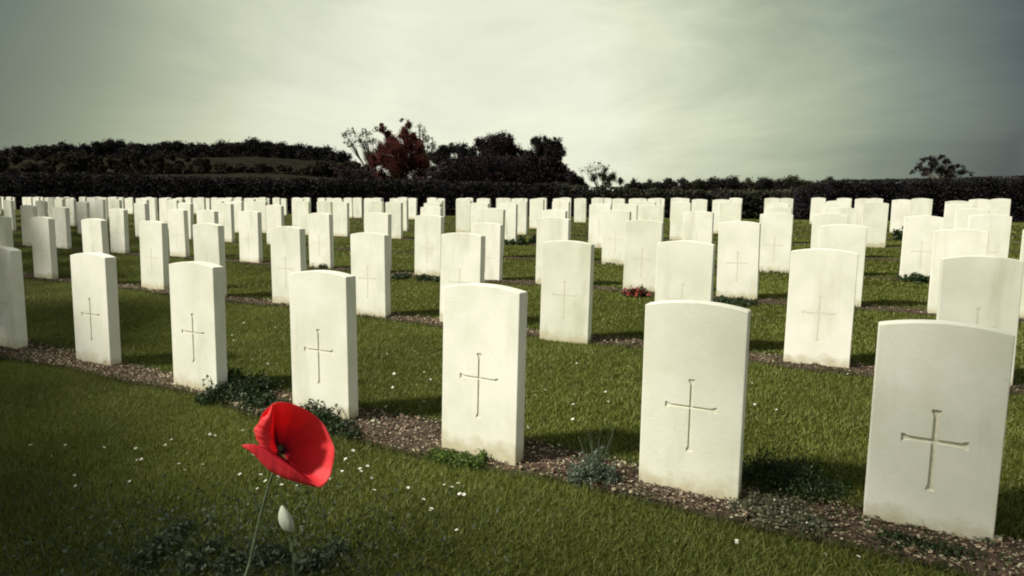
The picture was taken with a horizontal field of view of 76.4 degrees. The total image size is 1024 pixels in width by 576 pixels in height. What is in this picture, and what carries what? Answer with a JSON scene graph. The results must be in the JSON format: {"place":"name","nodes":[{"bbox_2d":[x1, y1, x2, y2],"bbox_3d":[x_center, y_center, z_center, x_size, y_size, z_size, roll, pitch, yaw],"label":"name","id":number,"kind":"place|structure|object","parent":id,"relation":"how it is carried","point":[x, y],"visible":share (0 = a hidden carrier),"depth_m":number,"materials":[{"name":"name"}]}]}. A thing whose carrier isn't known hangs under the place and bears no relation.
{"place":"outdoors","nodes":[
{"label":"outdoors","id":0,"kind":"place"},
{"bbox_2d":[1,157,390,182],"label":"hill","id":1,"kind":"structure","parent":0,"point":[296,164],"depth_m":69.19,"materials":[{"name":"plant"}]},
{"bbox_2d":[0,134,353,162],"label":"wood","id":2,"kind":"object","parent":1,"relation":"on","point":[254,147],"visible":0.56,"depth_m":91.27,"materials":[{"name":"green plant"}]},
{"bbox_2d":[0,149,377,177],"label":"scrub","id":3,"kind":"object","parent":1,"relation":"on","point":[78,162],"visible":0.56,"depth_m":61.72,"materials":[{"name":"green plant"}]},
{"bbox_2d":[0,209,1023,575],"bbox_3d":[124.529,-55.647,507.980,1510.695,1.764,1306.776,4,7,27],"label":"ground","id":4,"kind":"structure","parent":0,"point":[776,340],"depth_m":3.08,"materials":[{"name":"green plant"}]},
{"bbox_2d":[122,515,207,575],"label":"leafy weed","id":5,"kind":"object","parent":4,"relation":"on","point":[154,549],"visible":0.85,"depth_m":2.11,"materials":[{"name":"green plant"}]},
{"bbox_2d":[197,535,291,574],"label":"leafy weed","id":6,"kind":"object","parent":4,"relation":"on","point":[267,551],"visible":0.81,"depth_m":2.09,"materials":[{"name":"green plant"}]},
{"bbox_2d":[0,478,521,575],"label":"long grass","id":7,"kind":"structure","parent":4,"relation":"on","point":[162,553],"depth_m":2.19,"materials":[{"name":"green plant"}]},
{"bbox_2d":[0,169,561,215],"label":"hedge","id":8,"kind":"object","parent":4,"relation":"on","point":[18,186],"visible":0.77,"depth_m":40.43,"materials":[{"name":"green plant"}]},
{"bbox_2d":[278,505,294,575],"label":"pale flower","id":9,"kind":"object","parent":4,"relation":"on","point":[285,520],"visible":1,"depth_m":0.85,"materials":[{"name":"white plant"}]},
{"bbox_2d":[241,402,334,575],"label":"poppy","id":10,"kind":"object","parent":4,"relation":"on","point":[298,437],"visible":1,"depth_m":0.75,"materials":[{"name":"red plant"}]},
{"bbox_2d":[0,468,619,575],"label":"clover","id":11,"kind":"object","parent":4,"relation":"on","point":[191,569],"visible":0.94,"depth_m":2.15,"materials":[{"name":"green plant"}]},
{"bbox_2d":[287,532,350,575],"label":"leafy weed","id":12,"kind":"object","parent":4,"relation":"on","point":[303,561],"visible":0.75,"depth_m":2.08,"materials":[{"name":"green plant"}]},
{"bbox_2d":[341,125,379,174],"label":"thin tree","id":13,"kind":"object","parent":4,"relation":"on","point":[367,152],"visible":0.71,"depth_m":52.90,"materials":[{"name":"green plant"}]},
{"bbox_2d":[364,118,432,182],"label":"autumn tree","id":14,"kind":"object","parent":4,"relation":"on","point":[400,158],"visible":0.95,"depth_m":49.63,"materials":[{"name":"red plant"}]},
{"bbox_2d":[426,139,478,183],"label":"bush","id":15,"kind":"object","parent":4,"relation":"on","point":[443,153],"visible":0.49,"depth_m":47.53,"materials":[{"name":"green plant"}]},
{"bbox_2d":[14,231,897,279],"bbox_3d":[-5.034,-0.845,12.314,29.850,0.054,0.224,4,7,27],"label":"planting bed","id":16,"kind":"object","parent":4,"relation":"on","point":[504,257],"visible":0.2,"depth_m":9.73,"materials":[{"name":"soil"}]},
{"bbox_2d":[76,201,89,233],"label":"headstone","id":17,"kind":"object","parent":16,"relation":"on","point":[83,209],"visible":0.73,"depth_m":14.56,"materials":[{"name":"white stone"}]},
{"bbox_2d":[134,202,148,236],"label":"headstone","id":18,"kind":"object","parent":16,"relation":"on","point":[140,212],"visible":0.69,"depth_m":13.66,"materials":[{"name":"white stone"}]},
{"bbox_2d":[217,203,234,241],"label":"headstone","id":19,"kind":"object","parent":16,"relation":"on","point":[225,215],"visible":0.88,"depth_m":12.46,"materials":[{"name":"white stone"}]},
{"bbox_2d":[266,205,283,243],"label":"headstone","id":20,"kind":"object","parent":16,"relation":"on","point":[274,215],"visible":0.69,"depth_m":11.92,"materials":[{"name":"white stone"}]},
{"bbox_2d":[481,208,505,256],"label":"headstone","id":21,"kind":"object","parent":16,"relation":"on","point":[493,215],"visible":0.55,"depth_m":9.77,"materials":[{"name":"white stone"}]},
{"bbox_2d":[602,210,630,264],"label":"headstone","id":22,"kind":"object","parent":16,"relation":"on","point":[613,236],"visible":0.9,"depth_m":8.91,"materials":[{"name":"white stone"}]},
{"bbox_2d":[682,211,713,243],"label":"headstone","id":23,"kind":"object","parent":16,"relation":"on","point":[697,225],"visible":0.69,"depth_m":8.45,"materials":[{"name":"white stone"}]},
{"bbox_2d":[759,213,793,273],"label":"headstone","id":24,"kind":"object","parent":16,"relation":"on","point":[776,240],"visible":0.86,"depth_m":8.04,"materials":[{"name":"white stone"}]},
{"bbox_2d":[811,213,847,248],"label":"headstone","id":25,"kind":"object","parent":16,"relation":"on","point":[818,220],"visible":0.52,"depth_m":7.76,"materials":[{"name":"white stone"}]},
{"bbox_2d":[899,216,944,277],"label":"headstone","id":26,"kind":"object","parent":16,"relation":"on","point":[917,243],"visible":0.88,"depth_m":7.34,"materials":[{"name":"white stone"}]},
{"bbox_2d":[967,214,1011,257],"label":"headstone","id":27,"kind":"object","parent":16,"relation":"on","point":[997,228],"visible":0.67,"depth_m":7.05,"materials":[{"name":"white stone"}]},
{"bbox_2d":[16,222,900,260],"bbox_3d":[-5.388,-1.237,14.779,34.950,0.039,0.224,4,7,27],"label":"planting bed","id":28,"kind":"object","parent":4,"relation":"on","point":[535,244],"visible":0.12,"depth_m":11.80,"materials":[{"name":"soil"}]},
{"bbox_2d":[296,201,310,234],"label":"headstone","id":29,"kind":"object","parent":28,"relation":"on","point":[303,209],"visible":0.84,"depth_m":14.32,"materials":[{"name":"white stone"}]},
{"bbox_2d":[333,202,348,236],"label":"headstone","id":30,"kind":"object","parent":28,"relation":"on","point":[340,218],"visible":0.86,"depth_m":13.80,"materials":[{"name":"white stone"}]},
{"bbox_2d":[385,202,402,238],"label":"headstone","id":31,"kind":"object","parent":28,"relation":"on","point":[395,209],"visible":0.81,"depth_m":13.18,"materials":[{"name":"white stone"}]},
{"bbox_2d":[470,202,489,232],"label":"headstone","id":32,"kind":"object","parent":28,"relation":"on","point":[475,212],"visible":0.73,"depth_m":12.34,"materials":[{"name":"white stone"}]},
{"bbox_2d":[498,203,517,242],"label":"headstone","id":33,"kind":"object","parent":28,"relation":"on","point":[511,216],"visible":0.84,"depth_m":11.99,"materials":[{"name":"white stone"}]},
{"bbox_2d":[588,204,611,247],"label":"headstone","id":34,"kind":"object","parent":28,"relation":"on","point":[595,223],"visible":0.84,"depth_m":11.20,"materials":[{"name":"white stone"}]},
{"bbox_2d":[640,205,664,232],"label":"headstone","id":35,"kind":"object","parent":28,"relation":"on","point":[653,212],"visible":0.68,"depth_m":10.78,"materials":[{"name":"white stone"}]},
{"bbox_2d":[954,208,989,228],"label":"headstone","id":36,"kind":"object","parent":28,"relation":"on","point":[961,219],"visible":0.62,"depth_m":8.88,"materials":[{"name":"white stone"}]},
{"bbox_2d":[331,150,588,186],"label":"thicket","id":37,"kind":"object","parent":4,"relation":"on","point":[497,168],"visible":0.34,"depth_m":46.57,"materials":[{"name":"green plant"}]},
{"bbox_2d":[472,130,524,160],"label":"round tree","id":38,"kind":"object","parent":4,"relation":"on","point":[501,143],"visible":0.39,"depth_m":48.58,"materials":[{"name":"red plant"}]},
{"bbox_2d":[0,214,1020,241],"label":"planting bed","id":39,"kind":"object","parent":4,"relation":"on","point":[586,230],"visible":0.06,"depth_m":15.79,"materials":[{"name":"soil"}]},
{"bbox_2d":[529,199,544,228],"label":"headstone","id":40,"kind":"object","parent":39,"relation":"on","point":[537,207],"visible":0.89,"depth_m":16.30,"materials":[{"name":"white stone"}]},
{"bbox_2d":[0,244,1023,575],"bbox_3d":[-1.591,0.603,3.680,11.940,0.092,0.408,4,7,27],"label":"planting bed","id":41,"kind":"object","parent":4,"relation":"on","point":[554,457],"visible":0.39,"depth_m":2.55,"materials":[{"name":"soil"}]},
{"bbox_2d":[0,246,27,348],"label":"headstone","id":42,"kind":"object","parent":41,"relation":"on","point":[13,329],"visible":0.86,"depth_m":4.66,"materials":[{"name":"white stone"}]},
{"bbox_2d":[70,252,120,365],"bbox_3d":[-2.751,0.200,4.308,0.380,0.866,0.073,4,7,27],"label":"headstone","id":43,"kind":"object","parent":41,"relation":"on","point":[95,306],"visible":0.91,"depth_m":4.25,"materials":[{"name":"white stone"}]},
{"bbox_2d":[169,261,227,392],"bbox_3d":[-1.816,0.282,3.773,0.380,0.872,0.073,4,7,27],"label":"headstone","id":44,"kind":"object","parent":41,"relation":"on","point":[197,303],"visible":0.92,"depth_m":3.71,"materials":[{"name":"white stone"}]},
{"bbox_2d":[194,364,292,416],"bbox_3d":[-1.472,0.543,3.621,0.843,0.180,0.434,4,7,27],"label":"creeping plant","id":45,"kind":"object","parent":41,"relation":"on","point":[249,389],"visible":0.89,"depth_m":3.58,"materials":[{"name":"green plant"}]},
{"bbox_2d":[289,270,357,419],"bbox_3d":[-0.965,0.343,3.337,0.380,0.868,0.073,3,7,27],"label":"headstone","id":46,"kind":"object","parent":41,"relation":"on","point":[323,321],"visible":0.95,"depth_m":3.28,"materials":[{"name":"white stone"}]},
{"bbox_2d":[299,399,363,439],"bbox_3d":[-0.886,0.634,3.206,0.453,0.123,0.215,4,7,27],"label":"leafy weed","id":47,"kind":"object","parent":41,"relation":"on","point":[326,416],"visible":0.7,"depth_m":3.19,"materials":[{"name":"green plant"}]},
{"bbox_2d":[424,447,493,468],"bbox_3d":[-0.231,0.721,2.816,0.320,0.071,0.154,3,7,16],"label":"ground cover","id":48,"kind":"object","parent":41,"relation":"on","point":[474,461],"visible":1,"depth_m":2.80,"materials":[{"name":"green plant"}]},
{"bbox_2d":[442,283,527,465],"bbox_3d":[-0.127,0.416,2.846,0.380,0.871,0.073,5,7,28],"label":"headstone","id":49,"kind":"object","parent":41,"relation":"on","point":[484,360],"visible":0.88,"depth_m":2.79,"materials":[{"name":"white stone"}]},
{"bbox_2d":[565,429,623,488],"bbox_3d":[0.341,0.669,2.619,0.230,0.236,0.193,4,7,27],"label":"tufted plant","id":50,"kind":"object","parent":41,"relation":"on","point":[596,467],"visible":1,"depth_m":2.61,"materials":[{"name":"green plant"}]},
{"bbox_2d":[639,300,750,500],"bbox_3d":[0.696,0.481,2.517,0.380,0.866,0.073,4,7,26],"label":"headstone","id":51,"kind":"object","parent":41,"relation":"on","point":[695,369],"visible":0.89,"depth_m":2.47,"materials":[{"name":"white stone"}]},
{"bbox_2d":[723,487,841,534],"bbox_3d":[0.972,0.796,2.348,0.391,0.072,0.276,4,7,27],"label":"ground cover","id":52,"kind":"object","parent":41,"relation":"on","point":[796,510],"visible":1,"depth_m":2.33,"materials":[{"name":"green plant"}]},
{"bbox_2d":[741,443,855,506],"bbox_3d":[1.086,0.694,2.533,0.460,0.202,0.305,4,7,27],"label":"tall weed","id":53,"kind":"object","parent":41,"relation":"on","point":[805,483],"visible":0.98,"depth_m":2.52,"materials":[{"name":"green plant"}]},
{"bbox_2d":[874,520,986,565],"bbox_3d":[1.359,0.815,2.125,0.334,0.097,0.115,5,8,32],"label":"weed clump","id":54,"kind":"object","parent":41,"relation":"on","point":[948,551],"visible":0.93,"depth_m":2.12,"materials":[{"name":"green plant"}]},
{"bbox_2d":[863,319,1014,542],"bbox_3d":[1.448,0.546,2.244,0.380,0.870,0.073,4,8,28],"label":"headstone","id":55,"kind":"object","parent":41,"relation":"on","point":[940,396],"visible":0.94,"depth_m":2.20,"materials":[{"name":"white stone"}]},
{"bbox_2d":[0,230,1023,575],"bbox_3d":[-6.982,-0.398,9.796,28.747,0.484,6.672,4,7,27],"label":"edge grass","id":56,"kind":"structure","parent":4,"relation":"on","point":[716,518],"depth_m":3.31,"materials":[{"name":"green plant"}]},
{"bbox_2d":[0,238,1023,570],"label":"bed weeds","id":57,"kind":"object","parent":4,"relation":"on","point":[590,452],"visible":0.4,"depth_m":2.85,"materials":[{"name":"green plant"}]},
{"bbox_2d":[15,212,1021,235],"bbox_3d":[-5.271,-2.247,21.588,42.900,0.178,0.224,4,7,27],"label":"planting bed","id":58,"kind":"object","parent":4,"relation":"on","point":[588,225],"visible":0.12,"depth_m":17.84,"materials":[{"name":"soil"}]},
{"bbox_2d":[890,199,911,232],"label":"headstone","id":59,"kind":"object","parent":58,"relation":"on","point":[900,209],"visible":0.79,"depth_m":14.46,"materials":[{"name":"white stone"}]},
{"bbox_2d":[14,244,1023,321],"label":"planting bed","id":60,"kind":"object","parent":4,"relation":"on","point":[878,308],"visible":0.37,"depth_m":6.93,"materials":[{"name":"soil"}]},
{"bbox_2d":[20,205,37,245],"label":"headstone","id":61,"kind":"object","parent":60,"relation":"on","point":[28,212],"visible":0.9,"depth_m":11.81,"materials":[{"name":"white stone"}]},
{"bbox_2d":[52,207,71,248],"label":"headstone","id":62,"kind":"object","parent":60,"relation":"on","point":[61,216],"visible":0.89,"depth_m":11.30,"materials":[{"name":"white stone"}]},
{"bbox_2d":[109,208,128,253],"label":"headstone","id":63,"kind":"object","parent":60,"relation":"on","point":[119,232],"visible":0.91,"depth_m":10.62,"materials":[{"name":"white stone"}]},
{"bbox_2d":[168,209,189,256],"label":"headstone","id":64,"kind":"object","parent":60,"relation":"on","point":[178,232],"visible":0.9,"depth_m":10.01,"materials":[{"name":"white stone"}]},
{"bbox_2d":[196,210,218,223],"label":"headstone","id":65,"kind":"object","parent":60,"relation":"on","point":[207,216],"visible":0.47,"depth_m":9.65,"materials":[{"name":"white stone"}]},
{"bbox_2d":[238,211,262,262],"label":"headstone","id":66,"kind":"object","parent":60,"relation":"on","point":[250,236],"visible":0.89,"depth_m":9.31,"materials":[{"name":"white stone"}]},
{"bbox_2d":[308,213,333,267],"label":"headstone","id":67,"kind":"object","parent":60,"relation":"on","point":[321,239],"visible":0.89,"depth_m":8.68,"materials":[{"name":"white stone"}]},
{"bbox_2d":[364,212,391,270],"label":"headstone","id":68,"kind":"object","parent":60,"relation":"on","point":[378,222],"visible":0.43,"depth_m":8.20,"materials":[{"name":"white stone"}]},
{"bbox_2d":[415,215,443,275],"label":"headstone","id":69,"kind":"object","parent":60,"relation":"on","point":[429,230],"visible":0.88,"depth_m":7.90,"materials":[{"name":"white stone"}]},
{"bbox_2d":[472,222,502,279],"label":"headstone","id":70,"kind":"object","parent":60,"relation":"on","point":[492,233],"visible":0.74,"depth_m":7.52,"materials":[{"name":"white stone"}]},
{"bbox_2d":[535,217,570,283],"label":"headstone","id":71,"kind":"object","parent":60,"relation":"on","point":[553,228],"visible":0.48,"depth_m":7.16,"materials":[{"name":"white stone"}]},
{"bbox_2d":[623,220,663,291],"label":"headstone","id":72,"kind":"object","parent":60,"relation":"on","point":[643,238],"visible":0.88,"depth_m":6.71,"materials":[{"name":"white stone"}]},
{"bbox_2d":[716,221,760,298],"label":"headstone","id":73,"kind":"object","parent":60,"relation":"on","point":[738,258],"visible":0.88,"depth_m":6.29,"materials":[{"name":"white stone"}]},
{"bbox_2d":[819,224,866,306],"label":"headstone","id":74,"kind":"object","parent":60,"relation":"on","point":[848,237],"visible":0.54,"depth_m":5.87,"materials":[{"name":"white stone"}]},
{"bbox_2d":[927,229,988,313],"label":"headstone","id":75,"kind":"object","parent":60,"relation":"on","point":[955,242],"visible":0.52,"depth_m":5.50,"materials":[{"name":"white stone"}]},
{"bbox_2d":[23,274,1023,394],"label":"planting bed","id":76,"kind":"object","parent":4,"relation":"on","point":[760,356],"visible":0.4,"depth_m":4.70,"materials":[{"name":"soil"}]},
{"bbox_2d":[0,216,13,247],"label":"headstone","id":77,"kind":"object","parent":76,"relation":"on","point":[6,235],"visible":0.53,"depth_m":8.30,"materials":[{"name":"white stone"}]},
{"bbox_2d":[30,216,57,278],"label":"headstone","id":78,"kind":"object","parent":76,"relation":"on","point":[43,235],"visible":0.87,"depth_m":7.89,"materials":[{"name":"white stone"}]},
{"bbox_2d":[81,218,108,254],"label":"headstone","id":79,"kind":"object","parent":76,"relation":"on","point":[94,234],"visible":0.59,"depth_m":7.43,"materials":[{"name":"white stone"}]},
{"bbox_2d":[139,221,169,289],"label":"headstone","id":80,"kind":"object","parent":76,"relation":"on","point":[154,252],"visible":0.91,"depth_m":7.06,"materials":[{"name":"white stone"}]},
{"bbox_2d":[193,223,226,296],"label":"headstone","id":81,"kind":"object","parent":76,"relation":"on","point":[209,241],"visible":0.59,"depth_m":6.57,"materials":[{"name":"white stone"}]},
{"bbox_2d":[270,226,305,303],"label":"headstone","id":82,"kind":"object","parent":76,"relation":"on","point":[288,250],"visible":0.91,"depth_m":6.16,"materials":[{"name":"white stone"}]},
{"bbox_2d":[350,232,390,317],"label":"headstone","id":83,"kind":"object","parent":76,"relation":"on","point":[370,261],"visible":0.91,"depth_m":5.62,"materials":[{"name":"white stone"}]},
{"bbox_2d":[440,232,485,321],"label":"headstone","id":84,"kind":"object","parent":76,"relation":"on","point":[462,257],"visible":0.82,"depth_m":5.28,"materials":[{"name":"white stone"}]},
{"bbox_2d":[540,240,594,344],"bbox_3d":[0.401,0.082,4.795,0.380,0.863,0.073,5,8,25],"label":"headstone","id":85,"kind":"object","parent":76,"relation":"on","point":[567,289],"visible":0.88,"depth_m":4.75,"materials":[{"name":"white stone"}]},
{"bbox_2d":[655,240,715,301],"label":"headstone","id":86,"kind":"object","parent":76,"relation":"on","point":[684,269],"visible":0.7,"depth_m":4.43,"materials":[{"name":"white stone"}]},
{"bbox_2d":[783,248,858,367],"bbox_3d":[1.948,0.187,4.125,0.380,0.872,0.073,5,8,27],"label":"headstone","id":87,"kind":"object","parent":76,"relation":"on","point":[820,303],"visible":0.9,"depth_m":4.08,"materials":[{"name":"white stone"}]},
{"bbox_2d":[936,255,1023,385],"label":"headstone","id":88,"kind":"object","parent":76,"relation":"on","point":[981,290],"visible":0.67,"depth_m":3.69,"materials":[{"name":"white stone"}]},
{"bbox_2d":[517,133,570,187],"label":"square tree","id":89,"kind":"object","parent":4,"relation":"on","point":[547,147],"visible":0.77,"depth_m":46.62,"materials":[{"name":"green plant"}]},
{"bbox_2d":[128,221,1018,251],"bbox_3d":[-5.787,-1.616,17.268,37.950,0.081,0.224,4,7,27],"label":"planting bed","id":90,"kind":"object","parent":4,"relation":"on","point":[670,239],"visible":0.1,"depth_m":12.75,"materials":[{"name":"soil"}]},
{"bbox_2d":[456,200,471,232],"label":"headstone","id":91,"kind":"object","parent":90,"relation":"on","point":[462,215],"visible":0.87,"depth_m":14.79,"materials":[{"name":"white stone"}]},
{"bbox_2d":[511,200,527,234],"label":"headstone","id":92,"kind":"object","parent":90,"relation":"on","point":[522,223],"visible":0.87,"depth_m":14.16,"materials":[{"name":"white stone"}]},
{"bbox_2d":[670,202,691,239],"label":"headstone","id":93,"kind":"object","parent":90,"relation":"on","point":[678,209],"visible":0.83,"depth_m":12.65,"materials":[{"name":"white stone"}]},
{"bbox_2d":[720,202,741,222],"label":"headstone","id":94,"kind":"object","parent":90,"relation":"on","point":[730,211],"visible":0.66,"depth_m":12.20,"materials":[{"name":"white stone"}]},
{"bbox_2d":[861,202,888,247],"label":"headstone","id":95,"kind":"object","parent":90,"relation":"on","point":[874,218],"visible":0.86,"depth_m":11.09,"materials":[{"name":"white stone"}]},
{"bbox_2d":[944,204,973,229],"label":"headstone","id":96,"kind":"object","parent":90,"relation":"on","point":[949,213],"visible":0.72,"depth_m":10.66,"materials":[{"name":"white stone"}]},
{"bbox_2d":[578,161,625,185],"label":"bare tree","id":97,"kind":"object","parent":4,"relation":"on","point":[609,178],"visible":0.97,"depth_m":55.88,"materials":[{"name":"green plant"}]},
{"bbox_2d":[284,216,1022,230],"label":"planting bed","id":98,"kind":"object","parent":4,"relation":"on","point":[666,223],"visible":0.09,"depth_m":17.34,"materials":[{"name":"soil"}]},
{"bbox_2d":[574,198,586,222],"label":"headstone","id":99,"kind":"object","parent":98,"relation":"on","point":[580,208],"visible":0.83,"depth_m":20.02,"materials":[{"name":"white stone"}]},
{"bbox_2d":[911,198,929,215],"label":"headstone","id":100,"kind":"object","parent":98,"relation":"on","point":[920,206],"visible":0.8,"depth_m":15.98,"materials":[{"name":"white stone"}]},
{"bbox_2d":[990,198,1010,215],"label":"headstone","id":101,"kind":"object","parent":98,"relation":"on","point":[1000,206],"visible":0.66,"depth_m":15.30,"materials":[{"name":"white stone"}]},
{"bbox_2d":[555,181,798,218],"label":"hedge","id":102,"kind":"object","parent":4,"relation":"on","point":[753,204],"visible":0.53,"depth_m":42.42,"materials":[{"name":"green plant"}]},
{"bbox_2d":[713,295,761,305],"bbox_3d":[2.102,0.115,6.152,0.511,0.079,0.337,8,10,47],"label":"plant","id":103,"kind":"object","parent":4,"relation":"on","point":[733,301],"visible":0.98,"depth_m":6.11,"materials":[{"name":"green plant"}]},
{"bbox_2d":[789,175,1023,221],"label":"hedge","id":104,"kind":"object","parent":4,"relation":"on","point":[940,192],"visible":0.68,"depth_m":38.52,"materials":[{"name":"green plant"}]},
{"bbox_2d":[909,154,974,181],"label":"spreading tree","id":105,"kind":"object","parent":4,"relation":"on","point":[933,163],"visible":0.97,"depth_m":51.97,"materials":[{"name":"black plant"}]},
{"bbox_2d":[0,0,1023,190],"label":"sky","id":106,"kind":"structure","parent":0,"point":[814,90],"materials":[{"name":"grey"}]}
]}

